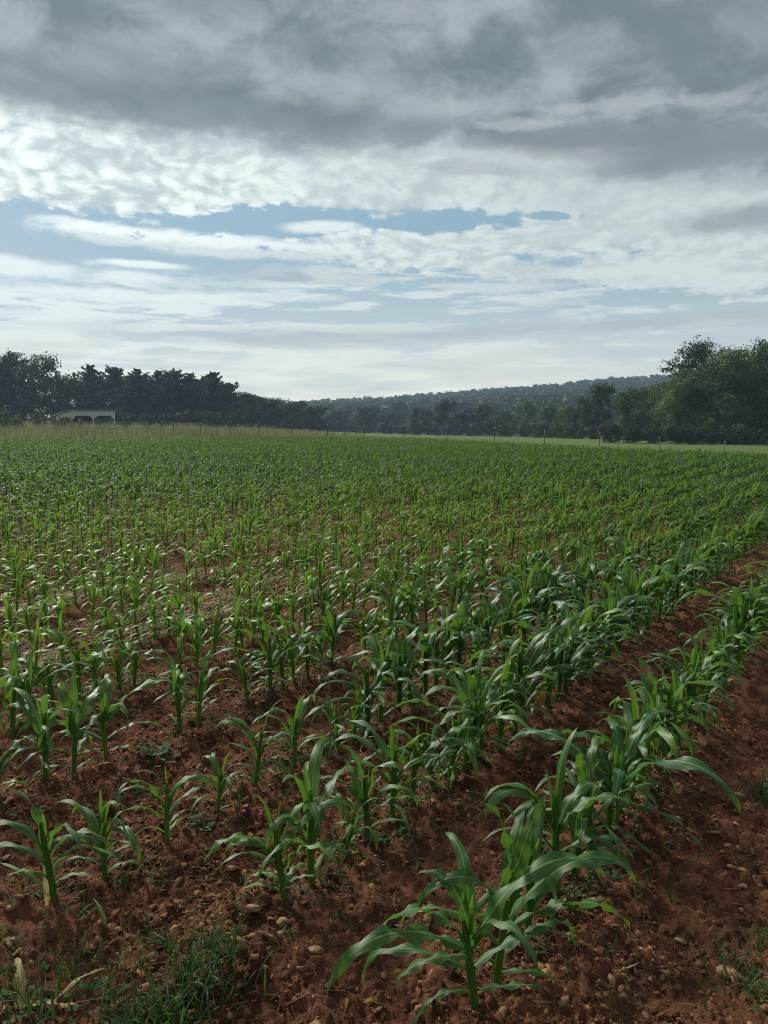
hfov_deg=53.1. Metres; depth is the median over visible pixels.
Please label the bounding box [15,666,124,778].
corn plant
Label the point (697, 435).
bush
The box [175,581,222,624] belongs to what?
corn plant
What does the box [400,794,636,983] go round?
corn plant
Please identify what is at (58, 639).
corn plant
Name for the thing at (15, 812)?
weed
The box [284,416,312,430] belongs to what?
bush
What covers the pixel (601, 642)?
corn plant
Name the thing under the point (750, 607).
corn plant
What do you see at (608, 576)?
corn plant
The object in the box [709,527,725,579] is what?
corn plant
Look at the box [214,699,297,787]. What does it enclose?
corn plant
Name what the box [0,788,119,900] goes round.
corn plant
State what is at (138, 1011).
grass tuft
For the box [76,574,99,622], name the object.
corn plant
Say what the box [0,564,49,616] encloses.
corn plant
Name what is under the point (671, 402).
tree
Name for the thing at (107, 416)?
open shed
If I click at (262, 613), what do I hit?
corn plant
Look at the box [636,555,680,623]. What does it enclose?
corn plant
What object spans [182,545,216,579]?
corn plant
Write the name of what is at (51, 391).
tree
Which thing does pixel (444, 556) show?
corn plant
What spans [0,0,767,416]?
sky
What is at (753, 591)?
corn plant
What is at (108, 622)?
corn plant
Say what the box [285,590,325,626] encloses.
corn plant
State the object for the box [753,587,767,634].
corn plant
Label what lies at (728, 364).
tree
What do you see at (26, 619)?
corn plant
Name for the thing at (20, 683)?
corn plant
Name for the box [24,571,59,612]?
corn plant
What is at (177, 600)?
corn plant
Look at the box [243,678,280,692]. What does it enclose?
weed
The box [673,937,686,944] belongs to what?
stone
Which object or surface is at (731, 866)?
stone
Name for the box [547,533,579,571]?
corn plant
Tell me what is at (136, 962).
seeding grass
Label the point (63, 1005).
dry leaf
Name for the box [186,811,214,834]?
weed
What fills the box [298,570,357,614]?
corn plant
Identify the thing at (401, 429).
bush
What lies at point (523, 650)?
corn plant
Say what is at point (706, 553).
corn plant
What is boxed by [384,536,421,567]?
corn plant
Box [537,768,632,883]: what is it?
corn plant
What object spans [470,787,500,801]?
weed
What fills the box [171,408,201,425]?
bush
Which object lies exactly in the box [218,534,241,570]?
corn plant
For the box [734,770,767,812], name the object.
grass tuft
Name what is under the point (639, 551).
corn plant
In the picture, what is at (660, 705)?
corn plant
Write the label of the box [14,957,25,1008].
dry leaf
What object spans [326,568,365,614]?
corn plant
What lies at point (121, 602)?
corn plant
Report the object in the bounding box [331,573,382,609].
corn plant
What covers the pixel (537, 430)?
bush
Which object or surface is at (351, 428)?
bush
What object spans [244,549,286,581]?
corn plant
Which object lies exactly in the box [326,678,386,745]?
corn plant
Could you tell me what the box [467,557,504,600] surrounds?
corn plant
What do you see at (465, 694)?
corn plant
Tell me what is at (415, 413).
tree
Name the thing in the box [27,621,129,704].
corn plant
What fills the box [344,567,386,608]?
corn plant
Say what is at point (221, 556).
corn plant
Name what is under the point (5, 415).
shrub
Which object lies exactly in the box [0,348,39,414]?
tree
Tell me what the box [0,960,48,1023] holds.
weed
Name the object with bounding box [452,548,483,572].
corn plant
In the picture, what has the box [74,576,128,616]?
corn plant
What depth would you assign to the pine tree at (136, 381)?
147.20 m
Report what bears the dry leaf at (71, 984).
on the ground at (688, 874)
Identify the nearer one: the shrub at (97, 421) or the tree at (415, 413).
the shrub at (97, 421)
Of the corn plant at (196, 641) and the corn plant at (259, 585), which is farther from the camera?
the corn plant at (259, 585)
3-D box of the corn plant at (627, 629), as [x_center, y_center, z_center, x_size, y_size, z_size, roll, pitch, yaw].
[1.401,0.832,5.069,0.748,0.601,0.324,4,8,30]
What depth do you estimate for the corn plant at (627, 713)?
3.25 m
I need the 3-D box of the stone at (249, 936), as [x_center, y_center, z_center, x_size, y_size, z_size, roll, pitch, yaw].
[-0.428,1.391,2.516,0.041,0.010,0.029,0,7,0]
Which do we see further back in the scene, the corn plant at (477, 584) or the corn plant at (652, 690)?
the corn plant at (477, 584)
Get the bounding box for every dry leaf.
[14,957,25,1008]
[14,999,87,1008]
[43,859,48,905]
[46,968,109,1012]
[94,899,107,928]
[615,962,638,970]
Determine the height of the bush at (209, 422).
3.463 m
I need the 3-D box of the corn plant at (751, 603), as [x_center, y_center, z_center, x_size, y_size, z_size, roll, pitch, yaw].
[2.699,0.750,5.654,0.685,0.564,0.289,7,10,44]
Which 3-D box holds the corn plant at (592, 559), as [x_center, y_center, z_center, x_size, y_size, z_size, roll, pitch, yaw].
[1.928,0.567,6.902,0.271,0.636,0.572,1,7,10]
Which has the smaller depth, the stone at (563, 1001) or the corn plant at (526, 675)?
the stone at (563, 1001)
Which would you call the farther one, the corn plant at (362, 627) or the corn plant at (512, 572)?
the corn plant at (512, 572)
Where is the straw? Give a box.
[0,522,765,1021]
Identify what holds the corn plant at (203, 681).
on the ground at (688, 874)
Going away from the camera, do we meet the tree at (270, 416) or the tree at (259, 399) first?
the tree at (270, 416)
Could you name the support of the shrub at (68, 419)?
on the ground at (688, 874)
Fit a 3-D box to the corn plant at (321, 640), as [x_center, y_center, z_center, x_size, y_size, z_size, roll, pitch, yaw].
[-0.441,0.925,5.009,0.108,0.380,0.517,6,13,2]
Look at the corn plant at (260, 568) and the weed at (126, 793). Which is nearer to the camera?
the weed at (126, 793)
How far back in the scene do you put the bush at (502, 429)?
170.70 m
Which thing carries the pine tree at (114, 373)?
on the ground at (688, 874)
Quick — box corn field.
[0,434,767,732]
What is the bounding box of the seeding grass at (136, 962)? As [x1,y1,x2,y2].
[0,906,240,1018]
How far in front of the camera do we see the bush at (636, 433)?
98.12 m
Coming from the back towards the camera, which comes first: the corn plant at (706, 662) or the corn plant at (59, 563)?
the corn plant at (59, 563)
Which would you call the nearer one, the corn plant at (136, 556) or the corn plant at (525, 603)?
the corn plant at (525, 603)
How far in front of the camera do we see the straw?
6.51 m
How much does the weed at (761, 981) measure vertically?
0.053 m
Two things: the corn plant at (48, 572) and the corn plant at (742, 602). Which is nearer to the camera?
the corn plant at (742, 602)
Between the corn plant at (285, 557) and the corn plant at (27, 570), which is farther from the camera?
the corn plant at (285, 557)
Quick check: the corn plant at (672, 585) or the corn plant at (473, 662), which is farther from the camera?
the corn plant at (672, 585)
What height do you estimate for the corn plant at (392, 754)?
0.455 m
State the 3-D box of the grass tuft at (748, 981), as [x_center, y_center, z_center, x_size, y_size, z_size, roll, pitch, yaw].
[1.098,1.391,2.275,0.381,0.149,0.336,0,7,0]
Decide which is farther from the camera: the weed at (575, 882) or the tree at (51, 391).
the tree at (51, 391)
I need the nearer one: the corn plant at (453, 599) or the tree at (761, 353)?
the corn plant at (453, 599)
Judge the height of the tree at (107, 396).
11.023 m
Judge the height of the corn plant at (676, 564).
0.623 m
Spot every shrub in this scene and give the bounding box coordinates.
[0,410,13,428]
[9,414,25,429]
[29,409,47,426]
[48,418,59,427]
[58,416,65,426]
[64,416,72,427]
[78,418,83,427]
[94,416,101,427]
[121,416,132,428]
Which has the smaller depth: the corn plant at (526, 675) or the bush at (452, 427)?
the corn plant at (526, 675)
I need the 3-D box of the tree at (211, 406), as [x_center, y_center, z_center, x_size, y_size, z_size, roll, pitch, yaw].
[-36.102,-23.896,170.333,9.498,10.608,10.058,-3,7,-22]
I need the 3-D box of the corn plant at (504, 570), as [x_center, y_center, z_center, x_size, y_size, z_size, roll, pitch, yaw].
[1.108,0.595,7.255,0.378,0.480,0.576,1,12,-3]
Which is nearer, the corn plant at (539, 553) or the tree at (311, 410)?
the corn plant at (539, 553)
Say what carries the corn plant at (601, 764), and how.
on the ground at (688, 874)
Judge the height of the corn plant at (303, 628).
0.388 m
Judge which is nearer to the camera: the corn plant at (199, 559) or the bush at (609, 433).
the corn plant at (199, 559)
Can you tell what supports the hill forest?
on the ground at (688, 874)
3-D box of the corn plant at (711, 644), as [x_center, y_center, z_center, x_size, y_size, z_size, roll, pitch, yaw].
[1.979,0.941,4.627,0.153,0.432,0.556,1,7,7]
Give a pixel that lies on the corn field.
(407, 458)
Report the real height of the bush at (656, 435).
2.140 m
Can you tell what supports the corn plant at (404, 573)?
on the ground at (688, 874)
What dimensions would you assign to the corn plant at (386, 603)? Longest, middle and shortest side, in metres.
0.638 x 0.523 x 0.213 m
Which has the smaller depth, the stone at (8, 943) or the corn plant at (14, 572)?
the stone at (8, 943)
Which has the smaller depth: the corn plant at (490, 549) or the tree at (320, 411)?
the corn plant at (490, 549)
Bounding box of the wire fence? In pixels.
[79,420,761,452]
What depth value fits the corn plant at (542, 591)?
5.69 m
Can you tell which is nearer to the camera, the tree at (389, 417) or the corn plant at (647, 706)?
the corn plant at (647, 706)
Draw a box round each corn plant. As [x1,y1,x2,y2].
[0,545,46,594]
[0,555,46,596]
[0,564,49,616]
[0,568,14,595]
[0,592,27,646]
[0,594,68,646]
[0,623,46,677]
[0,642,42,737]
[0,645,102,717]
[0,647,78,733]
[0,711,46,799]
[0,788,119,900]
[3,618,33,674]
[5,687,81,779]
[8,562,49,592]
[8,579,55,614]
[14,584,78,638]
[15,617,59,674]
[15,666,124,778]
[17,673,185,764]
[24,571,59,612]
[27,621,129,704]
[30,553,70,590]
[32,548,88,587]
[33,576,82,610]
[37,550,66,588]
[39,610,92,663]
[43,586,70,631]
[45,627,129,686]
[47,566,99,604]
[51,543,115,582]
[52,788,146,880]
[68,568,103,601]
[70,549,105,583]
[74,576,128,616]
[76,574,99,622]
[77,601,133,656]
[78,564,124,596]
[84,639,148,690]
[85,553,118,574]
[91,604,154,645]
[94,625,172,685]
[97,563,126,590]
[99,547,128,574]
[99,568,186,641]
[100,577,151,615]
[104,561,146,595]
[110,538,132,573]
[111,547,135,586]
[115,767,220,844]
[120,547,149,589]
[123,543,150,572]
[124,570,149,613]
[127,570,180,605]
[138,544,170,584]
[141,589,171,639]
[153,648,232,726]
[154,571,197,597]
[154,591,187,636]
[155,570,173,602]
[157,585,193,620]
[161,653,206,732]
[165,616,221,667]
[167,549,200,580]
[167,604,196,668]
[170,593,253,660]
[172,566,195,601]
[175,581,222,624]
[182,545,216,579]
[187,750,250,816]
[189,536,227,577]
[194,570,233,597]
[201,529,237,570]
[204,794,355,900]
[206,558,249,592]
[207,541,224,569]
[212,616,318,691]
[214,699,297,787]
[215,572,265,616]
[215,654,279,701]
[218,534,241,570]
[220,591,286,645]
[221,595,244,654]
[223,605,261,648]
[226,554,250,590]
[229,592,288,641]
[234,545,257,583]
[235,574,270,612]
[238,624,326,690]
[240,559,278,585]
[243,567,284,604]
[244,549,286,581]
[249,694,336,768]
[255,556,287,582]
[257,615,335,686]
[257,739,350,888]
[262,581,298,635]
[276,590,319,630]
[278,546,302,577]
[280,551,297,576]
[284,570,304,599]
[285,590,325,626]
[288,622,332,678]
[290,533,316,574]
[290,540,322,571]
[293,555,348,594]
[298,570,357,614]
[299,568,315,600]
[299,581,349,620]
[305,623,326,681]
[307,535,337,569]
[307,562,318,594]
[307,573,321,623]
[307,601,360,668]
[310,654,414,750]
[312,535,333,568]
[314,563,350,588]
[317,691,376,752]
[320,744,427,843]
[323,543,364,579]
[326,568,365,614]
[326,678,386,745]
[326,791,377,873]
[326,832,606,1023]
[330,556,363,582]
[330,720,454,832]
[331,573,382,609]
[339,605,389,654]
[342,543,379,581]
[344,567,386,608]
[345,544,366,579]
[350,541,390,576]
[350,607,390,650]
[351,621,461,706]
[352,624,432,711]
[353,566,393,607]
[354,578,407,636]
[357,724,474,808]
[360,631,421,721]
[364,556,389,602]
[365,581,426,639]
[368,553,421,591]
[369,544,393,573]
[373,542,407,571]
[374,569,397,597]
[377,709,482,791]
[380,612,495,693]
[382,535,411,564]
[383,628,468,698]
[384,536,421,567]
[387,572,465,624]
[389,534,426,564]
[390,557,435,589]
[392,696,517,782]
[398,578,442,629]
[398,582,428,633]
[400,562,410,591]
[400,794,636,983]
[409,556,433,588]
[410,551,455,589]
[412,554,457,584]
[417,605,495,685]
[418,544,463,585]
[418,582,452,623]
[419,663,536,790]
[422,672,533,756]
[427,592,487,679]
[429,569,475,613]
[437,562,478,609]
[439,527,485,570]
[440,553,469,581]
[445,540,484,576]
[445,650,526,746]
[447,551,470,579]
[450,590,513,665]
[451,616,500,675]
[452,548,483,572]
[453,565,479,608]
[453,625,583,721]
[455,572,489,604]
[459,636,557,734]
[464,529,502,564]
[466,535,490,567]
[466,539,511,563]
[467,556,505,601]
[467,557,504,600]
[469,586,545,651]
[469,592,547,665]
[471,605,489,665]
[476,801,581,929]
[480,559,581,636]
[482,727,638,895]
[483,654,531,743]
[484,550,522,592]
[486,622,601,713]
[488,616,623,708]
[492,562,581,631]
[497,561,553,645]
[497,563,521,589]
[497,575,566,636]
[504,563,525,586]
[504,735,663,857]
[505,550,524,583]
[509,714,740,858]
[511,556,590,627]
[513,546,544,583]
[516,552,556,580]
[516,623,608,699]
[517,536,554,568]
[519,541,561,584]
[525,561,587,625]
[528,621,617,685]
[529,600,609,691]
[531,539,572,567]
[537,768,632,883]
[540,593,655,674]
[541,540,562,569]
[545,709,676,812]
[546,599,638,668]
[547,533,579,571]
[548,622,614,681]
[549,570,567,623]
[552,566,598,615]
[564,554,590,610]
[565,567,585,612]
[568,735,661,823]
[569,546,626,594]
[569,601,630,677]
[570,538,605,603]
[583,591,658,658]
[584,561,681,640]
[585,583,643,658]
[586,538,608,604]
[591,580,661,652]
[595,547,639,588]
[595,574,658,645]
[595,700,677,820]
[596,553,626,597]
[598,550,619,588]
[599,553,633,583]
[601,546,651,588]
[603,523,647,577]
[606,674,691,784]
[608,533,667,577]
[610,689,651,777]
[611,557,705,618]
[613,568,663,637]
[615,568,676,636]
[616,572,644,632]
[619,592,634,646]
[619,653,732,760]
[621,540,652,564]
[621,545,646,576]
[622,658,729,752]
[633,670,723,736]
[635,685,697,770]
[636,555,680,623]
[639,549,712,611]
[639,647,741,727]
[639,648,734,715]
[646,540,713,605]
[651,562,682,622]
[660,632,746,702]
[662,564,681,615]
[663,547,732,599]
[664,668,700,748]
[668,533,730,588]
[674,544,725,593]
[674,547,694,601]
[674,589,767,653]
[677,658,743,718]
[678,562,701,603]
[681,546,734,575]
[682,549,703,591]
[683,617,745,694]
[686,528,731,581]
[692,531,724,582]
[692,621,758,673]
[693,607,767,673]
[697,613,752,688]
[699,636,738,694]
[701,576,767,641]
[702,542,716,584]
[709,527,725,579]
[709,592,767,651]
[716,597,740,667]
[728,585,760,657]
[729,575,766,631]
[736,565,764,589]
[738,570,763,613]
[741,561,767,588]
[752,597,767,641]
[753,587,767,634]
[759,573,767,628]
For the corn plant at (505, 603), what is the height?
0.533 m
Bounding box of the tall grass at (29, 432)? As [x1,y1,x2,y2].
[0,420,362,440]
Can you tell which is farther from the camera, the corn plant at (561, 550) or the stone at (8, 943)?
the corn plant at (561, 550)
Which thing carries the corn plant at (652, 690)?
on the ground at (688, 874)
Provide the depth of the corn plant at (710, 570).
7.06 m
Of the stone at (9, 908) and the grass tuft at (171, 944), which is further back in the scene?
the stone at (9, 908)
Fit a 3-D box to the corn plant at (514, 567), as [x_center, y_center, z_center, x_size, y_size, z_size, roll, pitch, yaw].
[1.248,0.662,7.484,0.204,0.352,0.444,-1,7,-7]
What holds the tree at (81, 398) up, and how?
on the ground at (688, 874)
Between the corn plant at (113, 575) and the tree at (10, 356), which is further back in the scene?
the tree at (10, 356)
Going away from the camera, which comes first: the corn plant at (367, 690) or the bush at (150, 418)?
the corn plant at (367, 690)
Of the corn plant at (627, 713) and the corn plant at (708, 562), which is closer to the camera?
the corn plant at (627, 713)
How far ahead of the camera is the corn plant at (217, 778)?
3.27 m
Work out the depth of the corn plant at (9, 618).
5.67 m
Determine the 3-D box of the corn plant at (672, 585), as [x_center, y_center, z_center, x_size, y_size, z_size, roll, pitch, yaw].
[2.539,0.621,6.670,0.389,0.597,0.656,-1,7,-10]
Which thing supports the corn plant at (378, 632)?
on the ground at (688, 874)
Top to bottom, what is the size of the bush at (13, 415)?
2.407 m
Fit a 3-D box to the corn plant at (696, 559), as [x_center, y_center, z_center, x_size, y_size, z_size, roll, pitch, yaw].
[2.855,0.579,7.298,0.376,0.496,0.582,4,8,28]
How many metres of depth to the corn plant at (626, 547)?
7.75 m
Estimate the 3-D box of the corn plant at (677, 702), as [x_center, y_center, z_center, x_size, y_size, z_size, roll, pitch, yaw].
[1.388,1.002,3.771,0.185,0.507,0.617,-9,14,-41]
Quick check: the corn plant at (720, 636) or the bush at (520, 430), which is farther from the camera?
the bush at (520, 430)
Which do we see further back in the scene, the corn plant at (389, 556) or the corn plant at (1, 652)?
the corn plant at (389, 556)
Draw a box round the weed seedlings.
[0,509,767,1023]
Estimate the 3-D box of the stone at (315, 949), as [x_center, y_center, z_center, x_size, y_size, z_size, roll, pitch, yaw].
[-0.214,1.385,2.428,0.046,0.024,0.033,-4,8,-28]
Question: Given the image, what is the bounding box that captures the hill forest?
[118,372,711,430]
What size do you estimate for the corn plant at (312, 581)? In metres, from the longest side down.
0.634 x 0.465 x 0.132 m
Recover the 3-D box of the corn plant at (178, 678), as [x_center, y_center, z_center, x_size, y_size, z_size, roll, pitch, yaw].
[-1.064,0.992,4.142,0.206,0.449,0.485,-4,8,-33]
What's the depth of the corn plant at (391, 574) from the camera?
7.02 m
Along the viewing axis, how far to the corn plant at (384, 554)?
8.25 m
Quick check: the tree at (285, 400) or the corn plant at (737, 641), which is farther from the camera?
the tree at (285, 400)
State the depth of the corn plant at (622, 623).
5.52 m
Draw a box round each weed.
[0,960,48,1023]
[6,805,47,827]
[63,978,127,1021]
[111,789,145,803]
[135,744,180,766]
[141,740,177,755]
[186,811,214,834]
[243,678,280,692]
[298,654,339,664]
[367,832,390,844]
[372,813,422,843]
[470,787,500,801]
[565,876,606,901]
[588,866,624,882]
[735,966,767,1010]
[737,924,767,945]
[753,783,767,798]
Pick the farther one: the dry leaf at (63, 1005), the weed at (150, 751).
the weed at (150, 751)
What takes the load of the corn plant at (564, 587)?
on the ground at (688, 874)
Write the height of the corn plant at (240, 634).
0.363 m
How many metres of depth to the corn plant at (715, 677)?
4.37 m
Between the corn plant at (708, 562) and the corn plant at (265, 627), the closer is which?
the corn plant at (265, 627)
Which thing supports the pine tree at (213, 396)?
on the ground at (688, 874)
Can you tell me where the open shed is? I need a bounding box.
[52,409,116,426]
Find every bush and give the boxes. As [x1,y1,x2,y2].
[9,410,25,419]
[26,412,49,422]
[115,410,138,424]
[134,412,158,424]
[154,414,178,425]
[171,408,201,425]
[196,409,226,427]
[220,411,252,427]
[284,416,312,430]
[308,417,331,430]
[322,421,343,431]
[342,423,359,432]
[361,426,375,432]
[373,422,395,433]
[392,425,409,434]
[407,421,429,434]
[426,425,444,435]
[441,421,468,435]
[458,424,478,435]
[473,420,501,435]
[492,423,516,436]
[513,426,531,436]
[522,422,552,437]
[548,425,565,437]
[559,422,591,438]
[575,424,604,438]
[593,423,628,442]
[620,425,649,442]
[641,428,667,443]
[659,422,691,443]
[675,425,711,443]
[703,429,731,444]
[717,423,752,444]
[737,426,767,444]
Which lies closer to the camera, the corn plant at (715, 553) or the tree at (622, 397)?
the corn plant at (715, 553)
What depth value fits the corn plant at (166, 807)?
3.05 m
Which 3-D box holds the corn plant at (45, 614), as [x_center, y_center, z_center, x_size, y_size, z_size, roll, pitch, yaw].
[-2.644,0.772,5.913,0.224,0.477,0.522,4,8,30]
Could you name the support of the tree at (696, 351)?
on the ground at (688, 874)
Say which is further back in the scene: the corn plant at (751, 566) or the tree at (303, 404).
the tree at (303, 404)
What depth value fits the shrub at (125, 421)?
89.21 m
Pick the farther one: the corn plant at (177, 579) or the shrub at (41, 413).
the shrub at (41, 413)
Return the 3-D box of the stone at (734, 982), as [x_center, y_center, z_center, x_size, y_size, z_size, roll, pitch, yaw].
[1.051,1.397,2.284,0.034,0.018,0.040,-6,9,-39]
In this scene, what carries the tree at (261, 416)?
on the ground at (688, 874)
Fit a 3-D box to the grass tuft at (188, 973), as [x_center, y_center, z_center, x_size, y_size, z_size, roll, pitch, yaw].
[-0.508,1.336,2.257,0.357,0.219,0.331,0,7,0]
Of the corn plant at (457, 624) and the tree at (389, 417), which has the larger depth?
the tree at (389, 417)
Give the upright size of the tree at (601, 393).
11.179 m
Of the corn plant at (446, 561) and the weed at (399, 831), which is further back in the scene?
the corn plant at (446, 561)
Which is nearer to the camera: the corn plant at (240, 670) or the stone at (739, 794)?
the stone at (739, 794)
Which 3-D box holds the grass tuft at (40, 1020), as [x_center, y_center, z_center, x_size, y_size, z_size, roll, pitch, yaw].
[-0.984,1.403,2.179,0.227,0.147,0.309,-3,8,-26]
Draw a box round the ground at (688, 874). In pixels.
[0,418,767,1023]
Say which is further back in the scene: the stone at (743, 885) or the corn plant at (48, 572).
the corn plant at (48, 572)
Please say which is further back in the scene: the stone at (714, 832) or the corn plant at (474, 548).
the corn plant at (474, 548)
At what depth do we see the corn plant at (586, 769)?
2.92 m
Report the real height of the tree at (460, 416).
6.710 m
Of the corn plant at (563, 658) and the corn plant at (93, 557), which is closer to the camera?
the corn plant at (563, 658)
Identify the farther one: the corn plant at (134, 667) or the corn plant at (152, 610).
the corn plant at (152, 610)
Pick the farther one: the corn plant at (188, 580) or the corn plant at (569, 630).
the corn plant at (188, 580)
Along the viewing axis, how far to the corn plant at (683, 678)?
4.05 m
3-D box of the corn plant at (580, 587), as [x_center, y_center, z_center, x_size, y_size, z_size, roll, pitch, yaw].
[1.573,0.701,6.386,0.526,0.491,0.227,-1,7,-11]
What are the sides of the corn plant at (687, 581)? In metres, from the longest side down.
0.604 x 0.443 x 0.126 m
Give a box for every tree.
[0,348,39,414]
[0,351,81,421]
[0,355,22,414]
[6,368,54,420]
[45,376,59,413]
[52,378,83,412]
[63,364,118,409]
[70,380,95,408]
[78,364,135,416]
[95,378,125,419]
[109,368,164,424]
[125,374,168,422]
[139,370,182,424]
[141,368,202,424]
[169,373,207,420]
[183,371,245,423]
[194,375,208,425]
[201,384,239,426]
[208,380,252,420]
[223,392,260,426]
[235,392,259,427]
[244,395,267,426]
[254,395,277,425]
[259,397,288,427]
[269,397,296,428]
[277,402,309,429]
[293,400,309,427]
[302,405,319,429]
[312,404,331,428]
[326,409,351,431]
[352,404,383,432]
[380,413,400,432]
[384,400,410,432]
[408,407,424,433]
[417,409,434,434]
[430,398,458,434]
[452,412,471,434]
[464,403,494,435]
[492,408,517,435]
[511,399,541,435]
[537,405,565,436]
[551,402,580,437]
[568,397,593,438]
[576,379,618,438]
[604,388,652,438]
[618,385,664,439]
[630,383,669,440]
[647,335,752,437]
[648,368,711,441]
[649,379,690,436]
[680,344,767,442]
[710,337,767,442]
[749,346,767,434]
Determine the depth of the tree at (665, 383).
131.65 m
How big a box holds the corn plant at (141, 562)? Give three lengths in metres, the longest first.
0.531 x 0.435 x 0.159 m
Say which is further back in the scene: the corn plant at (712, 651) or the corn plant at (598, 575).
the corn plant at (598, 575)
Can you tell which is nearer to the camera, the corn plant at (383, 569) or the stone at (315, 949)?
the stone at (315, 949)
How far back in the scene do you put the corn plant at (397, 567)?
7.10 m
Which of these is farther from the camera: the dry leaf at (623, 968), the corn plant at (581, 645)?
the corn plant at (581, 645)
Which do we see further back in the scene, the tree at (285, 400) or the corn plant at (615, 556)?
the tree at (285, 400)
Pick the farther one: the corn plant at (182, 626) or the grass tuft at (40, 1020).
the corn plant at (182, 626)
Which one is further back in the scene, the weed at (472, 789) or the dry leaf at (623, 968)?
the weed at (472, 789)
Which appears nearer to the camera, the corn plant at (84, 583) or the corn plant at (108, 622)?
the corn plant at (108, 622)
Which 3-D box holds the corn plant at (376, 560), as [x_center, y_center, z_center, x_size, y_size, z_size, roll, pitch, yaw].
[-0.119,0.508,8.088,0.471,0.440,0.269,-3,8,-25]
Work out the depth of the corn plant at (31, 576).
7.37 m
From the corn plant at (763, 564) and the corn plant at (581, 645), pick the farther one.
the corn plant at (763, 564)
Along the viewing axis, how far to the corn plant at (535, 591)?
5.86 m
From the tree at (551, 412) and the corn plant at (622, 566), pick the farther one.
the tree at (551, 412)
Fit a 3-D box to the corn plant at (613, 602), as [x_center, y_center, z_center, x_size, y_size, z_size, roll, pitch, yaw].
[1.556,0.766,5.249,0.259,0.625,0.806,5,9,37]
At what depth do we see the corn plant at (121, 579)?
7.33 m
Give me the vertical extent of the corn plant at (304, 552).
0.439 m
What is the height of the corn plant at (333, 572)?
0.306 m
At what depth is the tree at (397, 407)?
326.50 m
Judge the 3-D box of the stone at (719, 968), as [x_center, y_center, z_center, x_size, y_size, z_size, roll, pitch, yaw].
[1.054,1.411,2.352,0.069,0.021,0.046,4,8,30]
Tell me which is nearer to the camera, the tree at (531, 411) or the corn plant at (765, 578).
the corn plant at (765, 578)
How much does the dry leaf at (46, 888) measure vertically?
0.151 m
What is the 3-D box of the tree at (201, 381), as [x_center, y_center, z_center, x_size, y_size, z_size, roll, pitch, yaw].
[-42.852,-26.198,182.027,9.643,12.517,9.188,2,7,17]
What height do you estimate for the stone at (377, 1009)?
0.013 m
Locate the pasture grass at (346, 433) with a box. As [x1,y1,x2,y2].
[0,426,506,444]
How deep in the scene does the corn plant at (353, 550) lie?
7.89 m
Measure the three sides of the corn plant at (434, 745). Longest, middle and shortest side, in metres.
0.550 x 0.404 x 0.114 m
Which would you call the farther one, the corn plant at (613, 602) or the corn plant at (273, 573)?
the corn plant at (273, 573)
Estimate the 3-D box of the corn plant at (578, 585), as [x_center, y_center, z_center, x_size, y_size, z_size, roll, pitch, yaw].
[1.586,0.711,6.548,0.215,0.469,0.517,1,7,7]
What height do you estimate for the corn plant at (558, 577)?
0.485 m
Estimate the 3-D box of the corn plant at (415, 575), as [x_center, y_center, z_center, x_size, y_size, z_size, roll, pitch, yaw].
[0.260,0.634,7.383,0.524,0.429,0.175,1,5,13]
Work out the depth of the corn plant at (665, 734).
3.36 m
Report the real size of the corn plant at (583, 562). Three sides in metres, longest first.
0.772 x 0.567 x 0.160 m
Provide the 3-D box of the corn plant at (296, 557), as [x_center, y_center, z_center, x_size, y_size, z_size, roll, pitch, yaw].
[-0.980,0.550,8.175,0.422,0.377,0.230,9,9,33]
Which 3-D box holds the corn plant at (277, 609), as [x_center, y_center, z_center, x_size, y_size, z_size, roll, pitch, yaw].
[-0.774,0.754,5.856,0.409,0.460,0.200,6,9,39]
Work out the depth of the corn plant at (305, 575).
7.19 m
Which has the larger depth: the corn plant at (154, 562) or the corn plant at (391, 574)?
the corn plant at (154, 562)
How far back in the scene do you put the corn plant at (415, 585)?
6.07 m
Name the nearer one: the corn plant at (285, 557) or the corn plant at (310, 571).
the corn plant at (310, 571)
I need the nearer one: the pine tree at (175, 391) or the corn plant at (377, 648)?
the corn plant at (377, 648)
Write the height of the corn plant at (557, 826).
0.594 m
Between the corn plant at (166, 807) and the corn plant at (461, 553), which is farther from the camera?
the corn plant at (461, 553)
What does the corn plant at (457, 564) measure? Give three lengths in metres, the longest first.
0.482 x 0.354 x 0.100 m
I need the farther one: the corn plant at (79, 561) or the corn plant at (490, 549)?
the corn plant at (490, 549)
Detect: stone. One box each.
[1,854,10,859]
[3,935,16,950]
[5,905,13,910]
[227,865,237,870]
[246,904,261,912]
[247,933,254,939]
[276,917,290,928]
[308,945,323,954]
[309,1020,321,1023]
[373,1006,382,1012]
[423,914,431,929]
[544,963,551,972]
[557,996,568,1006]
[591,896,607,903]
[660,970,670,974]
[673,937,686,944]
[708,831,720,833]
[716,964,731,978]
[727,864,738,869]
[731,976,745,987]
[735,792,744,796]
[737,883,747,888]
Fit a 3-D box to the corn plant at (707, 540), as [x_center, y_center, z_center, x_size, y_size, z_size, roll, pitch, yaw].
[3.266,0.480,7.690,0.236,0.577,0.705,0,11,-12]
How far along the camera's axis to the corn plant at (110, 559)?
8.09 m
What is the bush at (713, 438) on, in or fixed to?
on the ground at (688, 874)
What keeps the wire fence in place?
on the ground at (688, 874)
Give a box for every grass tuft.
[0,967,76,1023]
[46,935,106,990]
[95,966,175,1023]
[101,962,243,1023]
[145,914,272,1023]
[147,925,197,955]
[197,916,257,964]
[682,926,767,983]
[695,935,767,1018]
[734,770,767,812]
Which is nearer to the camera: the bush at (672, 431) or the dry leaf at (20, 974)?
the dry leaf at (20, 974)

